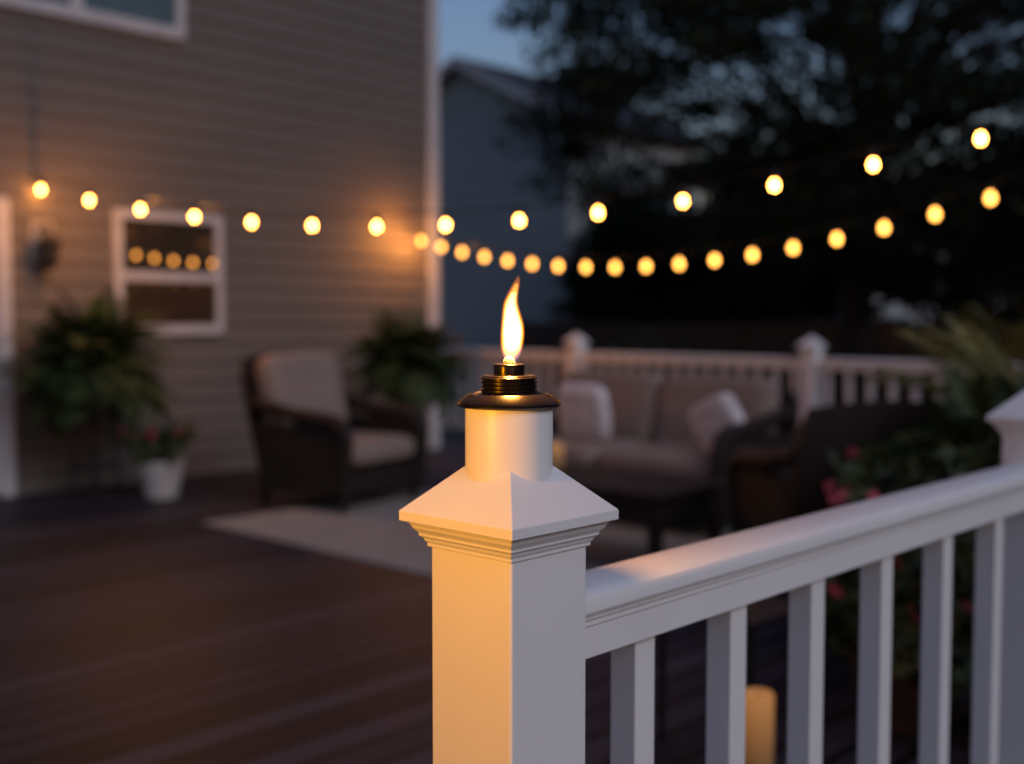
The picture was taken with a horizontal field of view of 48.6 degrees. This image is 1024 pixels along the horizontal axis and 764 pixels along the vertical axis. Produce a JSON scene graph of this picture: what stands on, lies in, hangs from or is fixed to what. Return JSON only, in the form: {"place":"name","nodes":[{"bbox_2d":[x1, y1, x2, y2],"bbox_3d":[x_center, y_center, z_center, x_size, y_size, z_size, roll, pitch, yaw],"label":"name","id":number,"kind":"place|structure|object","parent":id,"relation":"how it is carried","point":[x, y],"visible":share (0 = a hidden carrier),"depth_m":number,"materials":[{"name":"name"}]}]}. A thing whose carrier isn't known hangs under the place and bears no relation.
{"place":"outdoors","nodes":[
{"label":"outdoors","id":0,"kind":"place"},
{"bbox_2d":[0,0,439,496],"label":"house","id":1,"kind":"structure","parent":0,"point":[319,106],"depth_m":9.05,"materials":[{"name":"beige"}]},
{"bbox_2d":[0,197,16,496],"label":"door","id":2,"kind":"structure","parent":1,"relation":"in","point":[7,412],"depth_m":7.87,"materials":[{"name":"white glass"}]},
{"bbox_2d":[29,219,62,268],"bbox_3d":[-3.264,-0.969,7.978,0.226,0.350,0.190,3,4,43],"label":"wall lantern","id":3,"kind":"object","parent":1,"relation":"attached to","point":[44,243],"depth_m":7.97,"materials":[{"name":"black metal"}]},
{"bbox_2d":[0,0,185,40],"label":"window","id":4,"kind":"structure","parent":1,"relation":"in","point":[166,19],"depth_m":8.41,"materials":[{"name":"white glass"}]},
{"bbox_2d":[111,208,223,334],"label":"window","id":5,"kind":"structure","parent":1,"relation":"in","point":[171,263],"depth_m":8.78,"materials":[{"name":"white glass"}]},
{"bbox_2d":[33,110,1023,229],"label":"string lights","id":6,"kind":"object","parent":1,"relation":"attached to","point":[873,151],"visible":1,"depth_m":6.12,"materials":[{"name":"glass"}]},
{"bbox_2d":[410,173,1023,270],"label":"string lights","id":7,"kind":"object","parent":1,"relation":"attached to","point":[990,198],"visible":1,"depth_m":7.37,"materials":[{"name":"glass"},{"name":"plastic"}]},
{"bbox_2d":[440,389,480,432],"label":"ground","id":8,"kind":"structure","parent":0,"point":[455,412],"depth_m":22.35,"materials":[{"name":"plant"}]},
{"bbox_2d":[543,207,812,322],"bbox_3d":[3.463,-1.461,22.915,5.204,4.114,5.918,1,3,21],"label":"tree","id":9,"kind":"object","parent":8,"relation":"on","point":[757,300],"visible":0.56,"depth_m":21.54,"materials":[{"name":"green plant"}]},
{"bbox_2d":[607,328,762,377],"bbox_3d":[2.549,0.106,16.644,2.566,1.812,1.946,0,3,0],"label":"shrub","id":10,"kind":"object","parent":8,"relation":"on","point":[715,370],"visible":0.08,"depth_m":16.29,"materials":[{"name":"green plant"}]},
{"bbox_2d":[550,133,904,322],"bbox_3d":[5.414,-2.798,27.500,9.042,6.285,7.950,0,3,-3],"label":"tree","id":11,"kind":"object","parent":8,"relation":"on","point":[820,298],"visible":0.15,"depth_m":25.86,"materials":[{"name":"green plant"}]},
{"bbox_2d":[485,0,1023,403],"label":"tree","id":12,"kind":"object","parent":8,"relation":"on","point":[886,96],"visible":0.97,"depth_m":14.63,"materials":[{"name":"green plant"}]},
{"bbox_2d":[512,321,1023,428],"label":"fence","id":13,"kind":"object","parent":8,"relation":"on","point":[772,339],"visible":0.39,"depth_m":17.20,"materials":[{"name":"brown wood"}]},
{"bbox_2d":[875,157,1023,353],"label":"tree","id":14,"kind":"object","parent":8,"relation":"on","point":[1009,293],"visible":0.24,"depth_m":23.57,"materials":[{"name":"green plant"}]},
{"bbox_2d":[910,356,999,401],"bbox_3d":[6.356,0.355,15.048,2.181,1.463,1.654,0,3,-7],"label":"shrub","id":15,"kind":"object","parent":8,"relation":"on","point":[934,377],"depth_m":14.55,"materials":[{"name":"green plant"}]},
{"bbox_2d":[0,431,972,763],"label":"deck","id":16,"kind":"structure","parent":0,"point":[136,627],"depth_m":4.22,"materials":[{"name":"brown wood"}]},
{"bbox_2d":[0,285,180,500],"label":"potted fern","id":17,"kind":"object","parent":16,"relation":"on","point":[94,366],"visible":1,"depth_m":7.61,"materials":[{"name":"green plant"}]},
{"bbox_2d":[117,421,197,499],"bbox_3d":[-2.439,0.540,7.838,0.493,0.533,0.453,0,3,0],"label":"flower pot","id":18,"kind":"object","parent":16,"relation":"on","point":[157,461],"visible":1,"depth_m":7.73,"materials":[{"name":"white ceramic"}]},
{"bbox_2d":[339,305,481,472],"bbox_3d":[-0.808,0.051,9.214,1.058,1.359,1.134,-1,3,-24],"label":"potted fern","id":19,"kind":"object","parent":16,"relation":"on","point":[410,367],"visible":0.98,"depth_m":9.02,"materials":[{"name":"green plant"}]},
{"bbox_2d":[201,489,731,576],"bbox_3d":[0.399,0.857,6.848,3.370,0.007,3.100,3,4,43],"label":"rug","id":20,"kind":"object","parent":16,"relation":"on","point":[375,530],"visible":0.29,"depth_m":6.52,"materials":[{"name":"beige fabric"}]},
{"bbox_2d":[240,352,428,514],"bbox_3d":[-1.211,0.309,7.667,1.007,1.010,0.890,2,4,32],"label":"armchair","id":21,"kind":"object","parent":20,"relation":"on","point":[309,434],"visible":1,"depth_m":7.48,"materials":[{"name":"wicker"}]},
{"bbox_2d":[559,462,727,554],"bbox_3d":[0.477,0.698,5.868,1.160,0.420,0.640,3,4,43],"label":"coffee table","id":22,"kind":"object","parent":20,"relation":"on","point":[654,501],"visible":0.41,"depth_m":5.50,"materials":[{"name":"wood"}]},
{"bbox_2d":[553,443,562,468],"bbox_3d":[0.235,0.400,6.178,0.090,0.136,0.090,0,3,0],"label":"candle","id":23,"kind":"object","parent":22,"relation":"on","point":[557,455],"visible":0.64,"depth_m":6.14,"materials":[{"name":"wax"}]},
{"bbox_2d":[553,370,797,531],"bbox_3d":[0.784,0.393,7.149,1.870,0.885,0.947,3,4,43],"label":"sofa","id":24,"kind":"object","parent":20,"relation":"on","point":[653,430],"visible":0.56,"depth_m":6.90,"materials":[{"name":"fabric"}]},
{"bbox_2d":[556,383,611,440],"bbox_3d":[0.461,0.192,7.277,0.400,0.370,0.120,3,16,43],"label":"throw pillow","id":25,"kind":"object","parent":24,"relation":"on","point":[584,411],"visible":0.98,"depth_m":7.20,"materials":[{"name":"white fabric"}]},
{"bbox_2d":[689,393,745,451],"bbox_3d":[1.201,0.245,6.577,0.120,0.314,0.340,-20,-9,-41],"label":"throw pillow","id":26,"kind":"object","parent":24,"relation":"on","point":[710,418],"visible":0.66,"depth_m":6.52,"materials":[{"name":"white fabric"}]},
{"bbox_2d":[399,408,618,763],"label":"railing post","id":27,"kind":"object","parent":16,"relation":"on","point":[508,521],"visible":0.87,"depth_m":1.26,"materials":[{"name":"white plastic"}]},
{"bbox_2d":[457,356,560,410],"bbox_3d":[-0.003,-0.046,1.289,0.118,0.150,0.118,0,3,0],"label":"garden torch","id":28,"kind":"object","parent":27,"relation":"on","point":[509,384],"visible":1,"depth_m":1.26,"materials":[{"name":"brown metal"}]},
{"bbox_2d":[585,463,1023,763],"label":"railing","id":29,"kind":"object","parent":27,"relation":"attached to","point":[634,606],"visible":0.94,"depth_m":1.80,"materials":[{"name":"white plastic"}]},
{"bbox_2d":[564,333,588,372],"bbox_3d":[0.625,0.152,11.013,0.179,1.255,0.179,3,4,43],"label":"railing post","id":30,"kind":"object","parent":16,"relation":"on","point":[576,343],"visible":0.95,"depth_m":10.94,"materials":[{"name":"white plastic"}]},
{"bbox_2d":[578,352,799,402],"bbox_3d":[1.535,0.186,10.149,2.383,0.862,0.094,3,4,43],"label":"railing","id":31,"kind":"object","parent":30,"relation":"attached to","point":[741,363],"visible":0.36,"depth_m":9.98,"materials":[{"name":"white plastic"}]},
{"bbox_2d":[745,688,773,763],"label":"candle","id":32,"kind":"object","parent":16,"relation":"on","point":[759,727],"visible":0.88,"depth_m":2.92,"materials":[{"name":"wax"}]},
{"bbox_2d":[796,336,826,423],"bbox_3d":[2.446,0.248,9.288,0.179,1.255,0.179,3,4,43],"label":"railing post","id":33,"kind":"object","parent":16,"relation":"on","point":[811,348],"visible":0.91,"depth_m":9.23,"materials":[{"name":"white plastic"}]},
{"bbox_2d":[815,358,1023,405],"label":"railing","id":34,"kind":"object","parent":33,"relation":"attached to","point":[849,366],"visible":0.23,"depth_m":8.89,"materials":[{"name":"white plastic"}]},
{"bbox_2d":[728,401,948,587],"bbox_3d":[1.464,0.505,5.044,0.790,0.910,0.947,0,3,-6],"label":"armchair","id":35,"kind":"object","parent":16,"relation":"on","point":[761,493],"visible":0.34,"depth_m":4.59,"materials":[{"name":"wicker"}]},
{"bbox_2d":[824,546,973,733],"bbox_3d":[1.185,0.772,3.503,0.646,0.550,0.604,-3,4,-42],"label":"flowering shrub","id":36,"kind":"object","parent":16,"relation":"on","point":[905,687],"visible":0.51,"depth_m":3.38,"materials":[{"name":"green plant"}]},
{"bbox_2d":[823,433,1001,672],"bbox_3d":[1.477,0.595,4.048,0.739,0.842,0.758,0,3,0],"label":"flowering shrub","id":37,"kind":"object","parent":16,"relation":"on","point":[912,472],"visible":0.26,"depth_m":3.93,"materials":[{"name":"green plant"}]},
{"bbox_2d":[833,366,1023,603],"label":"potted palm","id":38,"kind":"object","parent":16,"relation":"on","point":[966,428],"visible":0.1,"depth_m":4.17,"materials":[{"name":"plant"}]},
{"bbox_2d":[893,527,975,699],"bbox_3d":[1.494,0.712,3.236,0.751,0.700,0.790,0,3,0],"label":"flowering shrub","id":39,"kind":"object","parent":16,"relation":"on","point":[961,651],"visible":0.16,"depth_m":3.20,"materials":[{"name":"green plant"}]},
{"bbox_2d":[865,303,1023,443],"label":"potted palm","id":40,"kind":"object","parent":16,"relation":"on","point":[992,366],"visible":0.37,"depth_m":4.66,"materials":[{"name":"plant"}]},
{"bbox_2d":[986,391,1023,763],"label":"railing post","id":41,"kind":"object","parent":16,"relation":"on","point":[1006,419],"visible":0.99,"depth_m":2.56,"materials":[{"name":"white plastic"}]},
{"bbox_3d":[-1.181,0.057,12.724,0.179,1.255,0.179,3,4,43],"label":"railing post","id":42,"kind":"object","parent":16,"relation":"on","visible":0},
{"bbox_2d":[440,349,566,429],"bbox_3d":[-0.278,0.091,11.868,2.363,0.862,0.094,3,4,43],"label":"railing","id":43,"kind":"object","parent":42,"relation":"attached to","point":[524,356],"visible":0.41,"depth_m":11.64,"materials":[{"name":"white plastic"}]},
{"bbox_2d":[439,56,714,389],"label":"neighbour house","id":44,"kind":"structure","parent":0,"point":[488,301],"depth_m":29.10,"materials":[{"name":"grey"}]},
{"bbox_2d":[658,597,788,738],"bbox_3d":[0.655,0.855,3.353,0.320,0.400,0.320,3,4,43],"label":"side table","id":45,"kind":"object","parent":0,"point":[765,611],"visible":0.29,"depth_m":3.31,"materials":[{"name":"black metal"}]},
{"bbox_2d":[439,0,1023,311],"label":"sky","id":46,"kind":"structure","parent":0,"point":[465,30],"materials":[{"name":"blue"}]},
{"bbox_2d":[697,187,1013,322],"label":"neighbour house","id":47,"kind":"structure","parent":0,"point":[894,310],"depth_m":33.72,"materials":[{"name":"grey"}]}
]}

